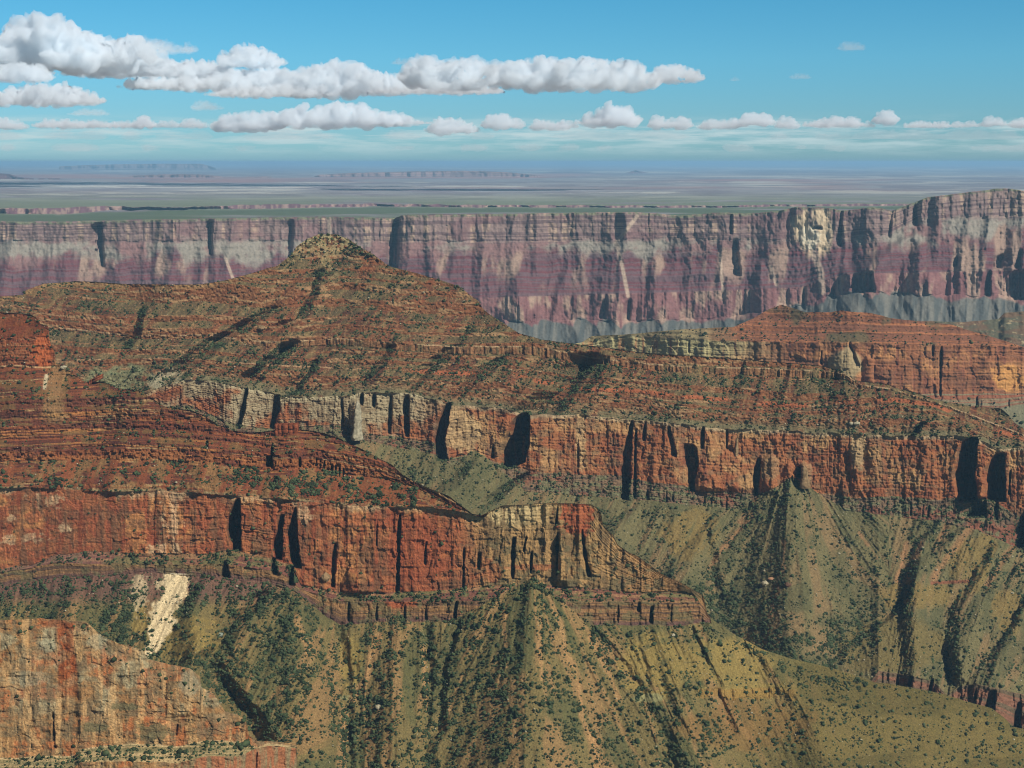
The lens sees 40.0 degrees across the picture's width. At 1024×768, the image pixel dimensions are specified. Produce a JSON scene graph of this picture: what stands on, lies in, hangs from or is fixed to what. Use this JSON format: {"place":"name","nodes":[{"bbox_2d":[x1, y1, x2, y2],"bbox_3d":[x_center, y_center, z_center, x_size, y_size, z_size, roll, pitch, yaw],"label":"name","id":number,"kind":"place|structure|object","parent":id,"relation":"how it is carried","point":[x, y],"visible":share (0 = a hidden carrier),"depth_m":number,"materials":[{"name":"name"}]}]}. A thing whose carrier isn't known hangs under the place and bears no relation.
{"place":"outdoors","nodes":[
{"label":"outdoors","id":0,"kind":"place"},
{"bbox_2d":[0,173,59,178],"bbox_3d":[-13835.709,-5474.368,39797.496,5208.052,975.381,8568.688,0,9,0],"label":"hill","id":1,"kind":"structure","parent":0,"point":[6,176],"depth_m":35983.59,"materials":[{"name":"blue stone"}]},
{"bbox_2d":[59,164,215,169],"bbox_3d":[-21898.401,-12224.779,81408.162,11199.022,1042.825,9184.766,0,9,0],"label":"hill","id":2,"kind":"structure","parent":0,"point":[147,167],"depth_m":77571.19,"materials":[{"name":"blue stone"}]},
{"bbox_2d":[0,618,296,767],"bbox_3d":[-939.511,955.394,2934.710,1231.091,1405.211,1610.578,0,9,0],"label":"outcrop terrain","id":3,"kind":"structure","parent":0,"point":[91,705],"depth_m":2160.32,"materials":[{"name":"stone"}]},
{"bbox_2d":[128,174,271,177],"bbox_3d":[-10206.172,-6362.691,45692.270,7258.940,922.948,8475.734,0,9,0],"label":"hill","id":4,"kind":"structure","parent":0,"point":[186,175],"depth_m":41779.48,"materials":[{"name":"stone"}]},
{"bbox_2d":[314,171,540,176],"bbox_3d":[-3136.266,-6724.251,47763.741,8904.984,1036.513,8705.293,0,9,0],"label":"hill","id":5,"kind":"structure","parent":0,"point":[442,174],"depth_m":43909.76,"materials":[{"name":"stone"}]},
{"bbox_2d":[0,312,1023,767],"bbox_3d":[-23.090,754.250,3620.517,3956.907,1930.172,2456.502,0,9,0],"label":"terrain","id":6,"kind":"structure","parent":0,"point":[34,530],"depth_m":2899.08,"materials":[{"name":"red stone"}]},
{"bbox_2d":[89,374,103,383],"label":"rock outcrop","id":7,"kind":"object","parent":6,"relation":"on","point":[97,378],"visible":1,"depth_m":3157.51,"materials":[{"name":"stone"}]},
{"bbox_2d":[275,422,298,434],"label":"rock outcrop","id":8,"kind":"object","parent":6,"relation":"on","point":[290,428],"visible":1,"depth_m":3029.48,"materials":[{"name":"stone"}]},
{"bbox_2d":[321,572,330,582],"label":"boulder","id":9,"kind":"object","parent":6,"relation":"on","point":[325,577],"visible":1,"depth_m":2932.13,"materials":[{"name":"beige stone"}]},
{"bbox_2d":[1,241,1023,767],"bbox_3d":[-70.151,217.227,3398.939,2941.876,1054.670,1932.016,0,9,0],"label":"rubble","id":10,"kind":"object","parent":6,"relation":"on","point":[571,497],"visible":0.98,"depth_m":3559.64,"materials":[{"name":"stone"}]},
{"bbox_2d":[761,580,767,585],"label":"boulder","id":11,"kind":"object","parent":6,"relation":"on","point":[764,583],"visible":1,"depth_m":3554.08,"materials":[{"name":"beige stone"}]},
{"bbox_2d":[0,234,1023,728],"bbox_3d":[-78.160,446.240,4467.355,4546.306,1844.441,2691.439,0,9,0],"label":"terrain","id":12,"kind":"structure","parent":0,"point":[672,454],"depth_m":3864.05,"materials":[{"name":"brown stone"}]},
{"bbox_2d":[257,325,264,330],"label":"boulder","id":13,"kind":"object","parent":12,"relation":"on","point":[261,327],"visible":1,"depth_m":4012.50,"materials":[{"name":"beige stone"}]},
{"bbox_2d":[350,400,363,440],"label":"rock pinnacle","id":14,"kind":"object","parent":12,"relation":"on","point":[357,433],"visible":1,"depth_m":3832.76,"materials":[{"name":"stone"}]},
{"bbox_2d":[0,233,1023,767],"bbox_3d":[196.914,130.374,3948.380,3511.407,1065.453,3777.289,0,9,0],"label":"shrubs","id":15,"kind":"object","parent":12,"relation":"on","point":[296,671],"visible":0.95,"depth_m":2974.37,"materials":[{"name":"green plant"}]},
{"bbox_2d":[734,438,738,455],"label":"rock pinnacle","id":16,"kind":"object","parent":12,"relation":"on","point":[736,450],"visible":1,"depth_m":3839.49,"materials":[{"name":"beige stone"}]},
{"bbox_2d":[799,466,809,488],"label":"rock pinnacle","id":17,"kind":"object","parent":12,"relation":"on","point":[804,482],"visible":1,"depth_m":3779.65,"materials":[{"name":"beige stone"}]},
{"bbox_2d":[0,188,1023,343],"bbox_3d":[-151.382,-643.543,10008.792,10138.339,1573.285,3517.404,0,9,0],"label":"canyon wall","id":18,"kind":"structure","parent":0,"point":[575,277],"depth_m":9705.34,"materials":[{"name":"purple stone"}]},
{"bbox_2d":[0,163,1023,220],"bbox_3d":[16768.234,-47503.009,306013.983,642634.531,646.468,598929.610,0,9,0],"label":"desert ground","id":19,"kind":"structure","parent":0,"point":[293,190],"depth_m":24206.11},
{"bbox_2d":[0,0,1023,162],"label":"sky","id":20,"kind":"structure","parent":0,"point":[82,81],"materials":[{"name":"blue"}]},
{"bbox_2d":[628,170,646,172],"bbox_3d":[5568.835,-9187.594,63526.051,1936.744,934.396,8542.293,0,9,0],"label":"hill","id":21,"kind":"structure","parent":0,"point":[635,171],"depth_m":59710.00,"materials":[{"name":"blue stone"}]},
{"bbox_2d":[576,305,1023,428],"bbox_3d":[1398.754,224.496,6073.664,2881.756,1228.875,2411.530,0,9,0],"label":"mesa land","id":22,"kind":"structure","parent":0,"point":[960,367],"depth_m":5276.79,"materials":[{"name":"stone"}]},
{"bbox_2d":[924,311,1023,346],"bbox_3d":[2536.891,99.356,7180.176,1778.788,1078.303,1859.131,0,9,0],"label":"back hill","id":23,"kind":"structure","parent":0,"point":[1008,326],"depth_m":6549.82,"materials":[{"name":"grey stone"}]}
]}

